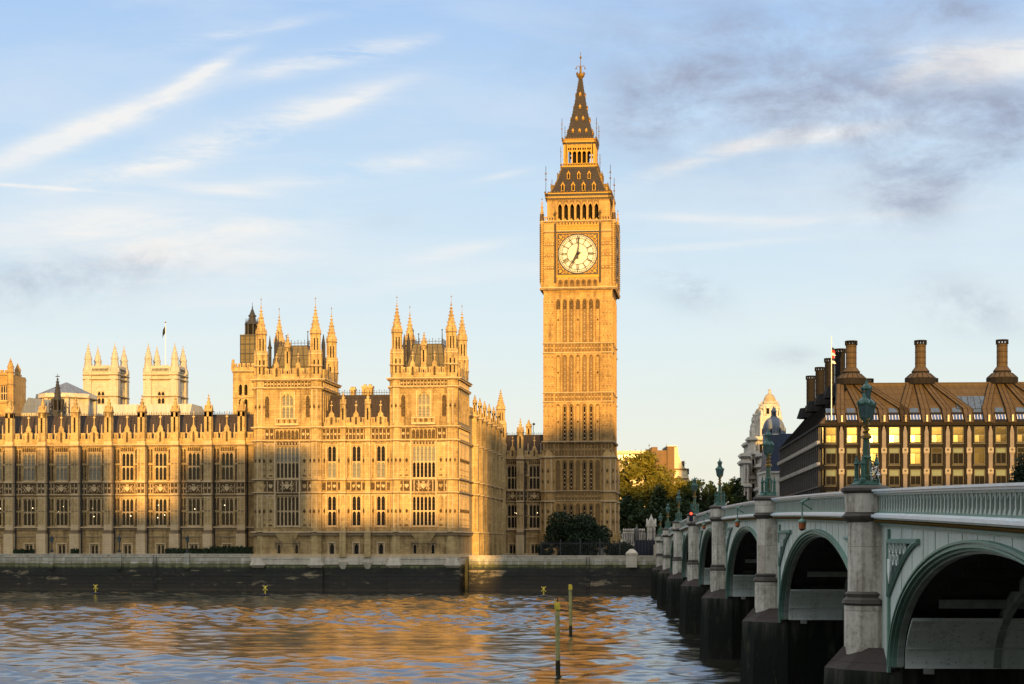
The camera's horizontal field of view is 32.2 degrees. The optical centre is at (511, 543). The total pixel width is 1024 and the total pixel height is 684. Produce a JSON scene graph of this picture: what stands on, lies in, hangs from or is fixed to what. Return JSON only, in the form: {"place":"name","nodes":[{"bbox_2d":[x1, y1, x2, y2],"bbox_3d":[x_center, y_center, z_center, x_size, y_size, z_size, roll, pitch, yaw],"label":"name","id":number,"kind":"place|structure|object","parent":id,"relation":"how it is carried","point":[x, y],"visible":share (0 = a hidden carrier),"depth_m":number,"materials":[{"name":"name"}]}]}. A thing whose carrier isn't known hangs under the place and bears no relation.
{"place":"outdoors","nodes":[
{"label":"outdoors","id":0,"kind":"place"},
{"bbox_2d":[21,398,50,415],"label":"roof","id":1,"kind":"structure","parent":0,"point":[31,405],"depth_m":443.62,"materials":[{"name":"stone"}]},
{"bbox_2d":[35,382,97,415],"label":"chapter house","id":2,"kind":"structure","parent":0,"point":[86,401],"depth_m":460.16,"materials":[{"name":"stone"}]},
{"bbox_2d":[82,343,129,404],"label":"abbey tower","id":3,"kind":"structure","parent":0,"point":[102,382],"depth_m":538.39,"materials":[{"name":"stone"}]},
{"bbox_2d":[97,391,104,404],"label":"window","id":4,"kind":"structure","parent":3,"relation":"in","point":[101,400],"depth_m":538.63,"materials":[{"name":"stone"}]},
{"bbox_2d":[97,404,203,414],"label":"abbey nave","id":5,"kind":"structure","parent":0,"point":[130,409],"depth_m":517.29,"materials":[{"name":"stone"}]},
{"bbox_2d":[142,322,188,403],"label":"abbey tower","id":6,"kind":"structure","parent":0,"point":[164,384],"depth_m":536.18,"materials":[{"name":"stone"}]},
{"bbox_2d":[0,589,740,683],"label":"water","id":7,"kind":"structure","parent":0,"point":[158,636],"depth_m":141.71,"materials":[{"name":"blue liquid"}]},
{"bbox_2d":[554,598,559,672],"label":"mooring pile","id":8,"kind":"object","parent":7,"relation":"in","point":[557,627],"visible":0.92,"depth_m":105.06,"materials":[{"name":"yellow paint"}]},
{"bbox_2d":[568,584,571,634],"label":"mooring pile","id":9,"kind":"object","parent":7,"relation":"in","point":[570,607],"visible":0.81,"depth_m":149.61,"materials":[{"name":"yellow paint"}]},
{"bbox_2d":[651,482,1023,683],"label":"road bridge","id":10,"kind":"structure","parent":7,"relation":"in","point":[867,584],"depth_m":52.32,"materials":[{"name":"stone"}]},
{"bbox_2d":[675,491,681,520],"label":"bridge lamp","id":11,"kind":"object","parent":10,"relation":"on","point":[678,514],"visible":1,"depth_m":187.25,"materials":[{"name":"green metal"}]},
{"bbox_2d":[691,477,698,512],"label":"bridge lamp","id":12,"kind":"object","parent":10,"relation":"on","point":[694,506],"visible":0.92,"depth_m":153.96,"materials":[{"name":"green metal"}]},
{"bbox_2d":[713,458,725,504],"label":"bridge lamp","id":13,"kind":"object","parent":10,"relation":"on","point":[719,496],"visible":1,"depth_m":120.14,"materials":[{"name":"green metal"}]},
{"bbox_2d":[759,428,777,495],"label":"bridge lamp","id":14,"kind":"object","parent":10,"relation":"on","point":[768,444],"visible":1,"depth_m":84.39,"materials":[{"name":"green metal"}]},
{"bbox_2d":[798,497,811,530],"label":"navigation lamp","id":15,"kind":"object","parent":10,"relation":"attached to","point":[802,523],"visible":0.96,"depth_m":69.14,"materials":[{"name":"metal"}]},
{"bbox_2d":[851,378,881,484],"bbox_3d":[10.570,-3.319,52.849,0.856,3.241,0.856,0,0,-18],"label":"bridge lamp","id":16,"kind":"object","parent":10,"relation":"on","point":[866,403],"visible":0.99,"depth_m":52.73,"materials":[{"name":"green metal"}]},
{"bbox_2d":[0,0,1023,491],"label":"sky","id":17,"kind":"structure","parent":0,"point":[789,177],"materials":[{"name":"blue"}]},
{"bbox_2d":[465,555,608,590],"bbox_3d":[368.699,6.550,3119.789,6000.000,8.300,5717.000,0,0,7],"label":"ground","id":18,"kind":"structure","parent":0,"point":[467,575],"depth_m":285.84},
{"bbox_2d":[0,358,25,415],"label":"church tower","id":19,"kind":"structure","parent":18,"relation":"on","point":[12,385],"depth_m":437.92,"materials":[{"name":"stone"}]},
{"bbox_2d":[13,548,34,553],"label":"hedge","id":20,"kind":"object","parent":18,"relation":"on","point":[23,551],"visible":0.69,"depth_m":294.48,"materials":[{"name":"green plant"}]},
{"bbox_2d":[0,553,252,590],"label":"river wall","id":21,"kind":"structure","parent":18,"relation":"on","point":[165,572],"depth_m":286.19,"materials":[{"name":"stone"}]},
{"bbox_2d":[0,394,253,553],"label":"palace wing","id":22,"kind":"structure","parent":18,"relation":"on","point":[142,482],"depth_m":294.47,"materials":[{"name":"stone"}]},
{"bbox_2d":[22,498,35,526],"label":"window","id":23,"kind":"structure","parent":22,"relation":"in","point":[29,513],"depth_m":296.73,"materials":[{"name":"stone"}]},
{"bbox_2d":[22,452,35,481],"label":"window","id":24,"kind":"structure","parent":22,"relation":"in","point":[29,458],"depth_m":296.73,"materials":[{"name":"glass"}]},
{"bbox_2d":[45,374,69,415],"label":"iron spire","id":25,"kind":"structure","parent":22,"relation":"on","point":[58,404],"depth_m":414.63,"materials":[{"name":"metal"}]},
{"bbox_2d":[54,498,68,526],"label":"window","id":26,"kind":"structure","parent":22,"relation":"in","point":[61,512],"depth_m":296.08,"materials":[{"name":"stone"}]},
{"bbox_2d":[54,452,68,481],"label":"window","id":27,"kind":"structure","parent":22,"relation":"in","point":[61,457],"depth_m":296.08,"materials":[{"name":"glass"}]},
{"bbox_2d":[87,498,101,526],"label":"window","id":28,"kind":"structure","parent":22,"relation":"in","point":[94,514],"depth_m":295.43,"materials":[{"name":"glass"}]},
{"bbox_2d":[87,452,101,481],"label":"window","id":29,"kind":"structure","parent":22,"relation":"in","point":[94,457],"depth_m":295.43,"materials":[{"name":"glass"}]},
{"bbox_2d":[120,497,134,526],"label":"window","id":30,"kind":"structure","parent":22,"relation":"in","point":[127,504],"depth_m":294.71,"materials":[{"name":"stone"}]},
{"bbox_2d":[120,452,134,481],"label":"window","id":31,"kind":"structure","parent":22,"relation":"in","point":[127,458],"depth_m":294.78,"materials":[{"name":"glass"}]},
{"bbox_2d":[153,497,167,526],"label":"window","id":32,"kind":"structure","parent":22,"relation":"in","point":[161,510],"depth_m":294.06,"materials":[{"name":"stone"}]},
{"bbox_2d":[153,451,167,480],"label":"window","id":33,"kind":"structure","parent":22,"relation":"in","point":[161,459],"depth_m":294.06,"materials":[{"name":"stone"}]},
{"bbox_2d":[187,497,200,526],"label":"window","id":34,"kind":"structure","parent":22,"relation":"in","point":[193,503],"depth_m":293.42,"materials":[{"name":"stone"}]},
{"bbox_2d":[187,451,200,480],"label":"window","id":35,"kind":"structure","parent":22,"relation":"in","point":[193,457],"depth_m":293.42,"materials":[{"name":"glass"}]},
{"bbox_2d":[220,497,233,526],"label":"window","id":36,"kind":"structure","parent":22,"relation":"in","point":[227,510],"depth_m":292.77,"materials":[{"name":"stone"}]},
{"bbox_2d":[220,451,233,480],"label":"window","id":37,"kind":"structure","parent":22,"relation":"in","point":[227,456],"depth_m":292.77,"materials":[{"name":"stone"}]},
{"bbox_2d":[165,547,209,553],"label":"hedge","id":38,"kind":"object","parent":18,"relation":"on","point":[183,551],"visible":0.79,"depth_m":291.25,"materials":[{"name":"green plant"}]},
{"bbox_2d":[209,545,252,553],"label":"hedge","id":39,"kind":"object","parent":18,"relation":"on","point":[241,549],"visible":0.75,"depth_m":290.32,"materials":[{"name":"green plant"}]},
{"bbox_2d":[231,303,258,413],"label":"palace tower","id":40,"kind":"structure","parent":18,"relation":"on","point":[243,375],"depth_m":300.62,"materials":[{"name":"stone"}]},
{"bbox_2d":[250,297,341,591],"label":"palace pavilion","id":41,"kind":"structure","parent":18,"relation":"on","point":[295,387],"depth_m":283.14,"materials":[{"name":"stone"}]},
{"bbox_2d":[276,495,298,526],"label":"window","id":42,"kind":"structure","parent":41,"relation":"in","point":[287,506],"depth_m":283.35,"materials":[{"name":"stone"}]},
{"bbox_2d":[276,445,298,478],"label":"window","id":43,"kind":"structure","parent":41,"relation":"in","point":[287,456],"depth_m":283.35,"materials":[{"name":"stone"}]},
{"bbox_2d":[282,394,293,419],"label":"window","id":44,"kind":"structure","parent":41,"relation":"in","point":[287,400],"depth_m":283.42,"materials":[{"name":"glass"}]},
{"bbox_2d":[322,384,389,591],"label":"palace range","id":45,"kind":"structure","parent":18,"relation":"on","point":[355,490],"depth_m":282.21,"materials":[{"name":"stone"}]},
{"bbox_2d":[326,495,336,526],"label":"window","id":46,"kind":"structure","parent":45,"relation":"in","point":[331,499],"depth_m":283.07,"materials":[{"name":"stone"}]},
{"bbox_2d":[326,444,336,478],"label":"window","id":47,"kind":"structure","parent":45,"relation":"in","point":[331,449],"depth_m":283.07,"materials":[{"name":"stone"}]},
{"bbox_2d":[351,495,361,526],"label":"window","id":48,"kind":"structure","parent":45,"relation":"in","point":[356,500],"depth_m":282.59,"materials":[{"name":"stone"}]},
{"bbox_2d":[351,444,361,478],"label":"window","id":49,"kind":"structure","parent":45,"relation":"in","point":[356,450],"depth_m":282.59,"materials":[{"name":"stone"}]},
{"bbox_2d":[375,494,385,526],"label":"window","id":50,"kind":"structure","parent":45,"relation":"in","point":[380,499],"depth_m":282.11,"materials":[{"name":"stone"}]},
{"bbox_2d":[375,444,385,478],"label":"window","id":51,"kind":"structure","parent":45,"relation":"in","point":[380,447],"depth_m":282.11,"materials":[{"name":"stone"}]},
{"bbox_2d":[386,296,472,591],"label":"palace pavilion","id":52,"kind":"structure","parent":18,"relation":"on","point":[429,533],"depth_m":280.64,"materials":[{"name":"stone"}]},
{"bbox_2d":[412,495,434,526],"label":"window","id":53,"kind":"structure","parent":52,"relation":"in","point":[423,506],"depth_m":280.73,"materials":[{"name":"stone"}]},
{"bbox_2d":[412,444,434,477],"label":"window","id":54,"kind":"structure","parent":52,"relation":"in","point":[423,457],"depth_m":280.80,"materials":[{"name":"stone"}]},
{"bbox_2d":[418,393,430,418],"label":"window","id":55,"kind":"structure","parent":52,"relation":"in","point":[423,399],"depth_m":280.87,"materials":[{"name":"stone"}]},
{"bbox_2d":[469,389,507,554],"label":"palace range","id":56,"kind":"structure","parent":18,"relation":"on","point":[487,483],"depth_m":308.84,"materials":[{"name":"stone"}]},
{"bbox_2d":[506,418,551,555],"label":"palace wing","id":57,"kind":"structure","parent":18,"relation":"on","point":[524,453],"depth_m":342.51,"materials":[{"name":"stone"}]},
{"bbox_2d":[506,504,516,528],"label":"window","id":58,"kind":"structure","parent":57,"relation":"in","point":[512,508],"depth_m":343.12,"materials":[{"name":"glass"}]},
{"bbox_2d":[506,465,516,489],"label":"window","id":59,"kind":"structure","parent":57,"relation":"in","point":[512,470],"depth_m":343.12,"materials":[{"name":"glass"}]},
{"bbox_2d":[528,504,539,528],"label":"window","id":60,"kind":"structure","parent":57,"relation":"in","point":[534,517],"depth_m":342.62,"materials":[{"name":"glass"}]},
{"bbox_2d":[528,464,539,489],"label":"window","id":61,"kind":"structure","parent":57,"relation":"in","point":[533,471],"depth_m":342.62,"materials":[{"name":"glass"}]},
{"bbox_2d":[536,541,554,555],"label":"shrub","id":62,"kind":"object","parent":18,"relation":"on","point":[549,551],"visible":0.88,"depth_m":297.76,"materials":[{"name":"green plant"}]},
{"bbox_2d":[468,549,655,591],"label":"river wall","id":63,"kind":"structure","parent":18,"relation":"on","point":[631,570],"depth_m":280.96,"materials":[{"name":"stone"}]},
{"bbox_2d":[543,511,612,555],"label":"round shrub","id":64,"kind":"object","parent":18,"relation":"on","point":[576,529],"visible":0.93,"depth_m":297.56,"materials":[{"name":"green plant"}]},
{"bbox_2d":[539,52,620,554],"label":"clock tower","id":65,"kind":"structure","parent":18,"relation":"on","point":[579,256],"depth_m":339.78,"materials":[{"name":"stone"}]},
{"bbox_2d":[541,539,634,555],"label":"railing","id":66,"kind":"object","parent":18,"relation":"on","point":[580,543],"visible":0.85,"depth_m":288.60,"materials":[{"name":"metal"}]},
{"bbox_2d":[603,541,621,555],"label":"shrub","id":67,"kind":"object","parent":18,"relation":"on","point":[612,550],"visible":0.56,"depth_m":299.39,"materials":[{"name":"green plant"}]},
{"bbox_2d":[618,541,634,555],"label":"shrub","id":68,"kind":"object","parent":18,"relation":"on","point":[624,548],"visible":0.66,"depth_m":295.10,"materials":[{"name":"green plant"}]},
{"bbox_2d":[619,493,643,542],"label":"plane tree","id":69,"kind":"object","parent":18,"relation":"on","point":[629,505],"visible":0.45,"depth_m":366.20,"materials":[{"name":"green plant"}]},
{"bbox_2d":[622,528,645,544],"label":"stone screen","id":70,"kind":"object","parent":18,"relation":"on","point":[629,533],"visible":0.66,"depth_m":317.74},
{"bbox_2d":[635,539,654,555],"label":"hoarding","id":71,"kind":"object","parent":18,"relation":"on","point":[643,547],"visible":0.45,"depth_m":299.40,"materials":[{"name":"black wood"}]},
{"bbox_2d":[619,449,675,508],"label":"plane tree","id":72,"kind":"object","parent":18,"relation":"on","point":[639,467],"visible":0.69,"depth_m":383.20,"materials":[{"name":"green plant"}]},
{"bbox_2d":[627,502,671,539],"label":"plane tree","id":73,"kind":"object","parent":18,"relation":"on","point":[639,516],"visible":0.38,"depth_m":359.98,"materials":[{"name":"green plant"}]},
{"bbox_2d":[646,482,677,513],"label":"plane tree","id":74,"kind":"object","parent":18,"relation":"on","point":[661,500],"visible":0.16,"depth_m":370.74,"materials":[{"name":"green plant"}]},
{"bbox_2d":[667,476,696,506],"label":"plane tree","id":75,"kind":"object","parent":18,"relation":"on","point":[681,485],"visible":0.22,"depth_m":391.12,"materials":[{"name":"green plant"}]},
{"bbox_2d":[665,500,701,526],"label":"plane tree","id":76,"kind":"object","parent":18,"relation":"on","point":[684,510],"visible":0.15,"depth_m":365.21,"materials":[{"name":"green plant"}]},
{"bbox_2d":[680,478,712,511],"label":"plane tree","id":77,"kind":"object","parent":18,"relation":"on","point":[688,494],"visible":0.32,"depth_m":378.70,"materials":[{"name":"green plant"}]},
{"bbox_2d":[701,481,717,504],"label":"plane tree","id":78,"kind":"object","parent":18,"relation":"on","point":[711,488],"visible":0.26,"depth_m":384.51,"materials":[{"name":"green plant"}]},
{"bbox_2d":[721,476,748,504],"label":"plane tree","id":79,"kind":"object","parent":18,"relation":"on","point":[732,491],"visible":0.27,"depth_m":374.18,"materials":[{"name":"green plant"}]},
{"bbox_2d":[737,389,781,500],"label":"government building","id":80,"kind":"structure","parent":18,"relation":"on","point":[749,462],"depth_m":431.75,"materials":[{"name":"stone"}]},
{"bbox_2d":[1008,455,1023,482],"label":"street tree","id":81,"kind":"object","parent":18,"relation":"on","point":[1017,473],"visible":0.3,"depth_m":239.56,"materials":[{"name":"green plant"}]},
{"bbox_2d":[646,514,656,539],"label":"gate pier","id":82,"kind":"structure","parent":0,"point":[650,523],"depth_m":314.53,"materials":[{"name":"stone"}]},
{"bbox_2d":[617,445,688,541],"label":"city building","id":83,"kind":"structure","parent":0,"point":[667,455],"depth_m":476.00,"materials":[{"name":"beige stone"}]},
{"bbox_2d":[757,406,790,495],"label":"domed building","id":84,"kind":"structure","parent":0,"point":[774,423],"depth_m":401.68,"materials":[{"name":"stone"}]},
{"bbox_2d":[777,336,1023,496],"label":"office building","id":85,"kind":"structure","parent":0,"point":[926,428],"depth_m":299.93,"materials":[{"name":"brown metal"}]},
{"bbox_2d":[825,427,836,442],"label":"window","id":86,"kind":"structure","parent":85,"relation":"in","point":[830,432],"depth_m":300.01,"materials":[{"name":"glass"}]},
{"bbox_2d":[825,448,836,464],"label":"window","id":87,"kind":"structure","parent":85,"relation":"in","point":[830,453],"depth_m":300.01,"materials":[{"name":"glass"}]},
{"bbox_2d":[825,469,836,484],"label":"window","id":88,"kind":"structure","parent":85,"relation":"in","point":[830,474],"depth_m":300.01,"materials":[{"name":"glass"}]},
{"bbox_2d":[846,469,853,484],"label":"window","id":89,"kind":"structure","parent":85,"relation":"in","point":[849,472],"depth_m":299.79,"materials":[{"name":"glass"}]},
{"bbox_2d":[846,427,856,442],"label":"window","id":90,"kind":"structure","parent":85,"relation":"in","point":[851,432],"depth_m":299.79,"materials":[{"name":"glass"}]},
{"bbox_2d":[846,448,856,464],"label":"window","id":91,"kind":"structure","parent":85,"relation":"in","point":[850,452],"depth_m":299.79,"materials":[{"name":"glass"}]},
{"bbox_2d":[869,427,878,442],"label":"window","id":92,"kind":"structure","parent":85,"relation":"in","point":[874,431],"depth_m":299.50,"materials":[{"name":"glass"}]},
{"bbox_2d":[870,448,878,462],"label":"window","id":93,"kind":"structure","parent":85,"relation":"in","point":[873,451],"depth_m":299.50,"materials":[{"name":"glass"}]},
{"bbox_2d":[889,427,899,442],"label":"window","id":94,"kind":"structure","parent":85,"relation":"in","point":[894,432],"depth_m":299.28,"materials":[{"name":"glass"}]},
{"bbox_2d":[889,448,899,463],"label":"window","id":95,"kind":"structure","parent":85,"relation":"in","point":[894,453],"depth_m":299.28,"materials":[{"name":"glass"}]},
{"bbox_2d":[889,469,899,484],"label":"window","id":96,"kind":"structure","parent":85,"relation":"in","point":[894,474],"depth_m":299.28,"materials":[{"name":"glass"}]},
{"bbox_2d":[910,427,920,442],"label":"window","id":97,"kind":"structure","parent":85,"relation":"in","point":[915,432],"depth_m":299.06,"materials":[{"name":"glass"}]},
{"bbox_2d":[910,448,920,463],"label":"window","id":98,"kind":"structure","parent":85,"relation":"in","point":[915,453],"depth_m":299.06,"materials":[{"name":"glass"}]},
{"bbox_2d":[910,469,920,484],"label":"window","id":99,"kind":"structure","parent":85,"relation":"in","point":[915,474],"depth_m":299.06,"materials":[{"name":"glass"}]},
{"bbox_2d":[931,427,942,442],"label":"window","id":100,"kind":"structure","parent":85,"relation":"in","point":[936,432],"depth_m":298.84,"materials":[{"name":"glass"}]},
{"bbox_2d":[931,448,942,463],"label":"window","id":101,"kind":"structure","parent":85,"relation":"in","point":[936,453],"depth_m":298.84,"materials":[{"name":"glass"}]},
{"bbox_2d":[931,469,942,484],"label":"window","id":102,"kind":"structure","parent":85,"relation":"in","point":[936,474],"depth_m":298.84,"materials":[{"name":"glass"}]},
{"bbox_2d":[952,427,963,442],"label":"window","id":103,"kind":"structure","parent":85,"relation":"in","point":[957,432],"depth_m":298.62,"materials":[{"name":"glass"}]},
{"bbox_2d":[952,447,963,463],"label":"window","id":104,"kind":"structure","parent":85,"relation":"in","point":[957,453],"depth_m":298.62,"materials":[{"name":"glass"}]},
{"bbox_2d":[952,469,963,484],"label":"window","id":105,"kind":"structure","parent":85,"relation":"in","point":[957,474],"depth_m":298.55,"materials":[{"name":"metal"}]},
{"bbox_2d":[974,426,984,442],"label":"window","id":106,"kind":"structure","parent":85,"relation":"in","point":[979,431],"depth_m":298.33,"materials":[{"name":"glass"}]},
{"bbox_2d":[974,447,984,463],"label":"window","id":107,"kind":"structure","parent":85,"relation":"in","point":[979,452],"depth_m":298.33,"materials":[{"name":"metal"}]},
{"bbox_2d":[974,469,984,483],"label":"window","id":108,"kind":"structure","parent":85,"relation":"in","point":[979,474],"depth_m":298.33,"materials":[{"name":"glass"}]},
{"bbox_2d":[995,426,1006,441],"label":"window","id":109,"kind":"structure","parent":85,"relation":"in","point":[1000,431],"depth_m":298.11,"materials":[{"name":"glass"}]},
{"bbox_2d":[995,447,1006,463],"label":"window","id":110,"kind":"structure","parent":85,"relation":"in","point":[1000,452],"depth_m":298.11,"materials":[{"name":"glass"}]},
{"bbox_2d":[995,469,1006,482],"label":"window","id":111,"kind":"structure","parent":85,"relation":"in","point":[1000,474],"depth_m":298.11,"materials":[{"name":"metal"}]},
{"bbox_2d":[1016,426,1023,441],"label":"window","id":112,"kind":"structure","parent":85,"relation":"in","point":[1019,429],"depth_m":297.89,"materials":[{"name":"glass"}]},
{"bbox_2d":[1016,447,1023,463],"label":"window","id":113,"kind":"structure","parent":85,"relation":"in","point":[1019,450],"depth_m":297.89,"materials":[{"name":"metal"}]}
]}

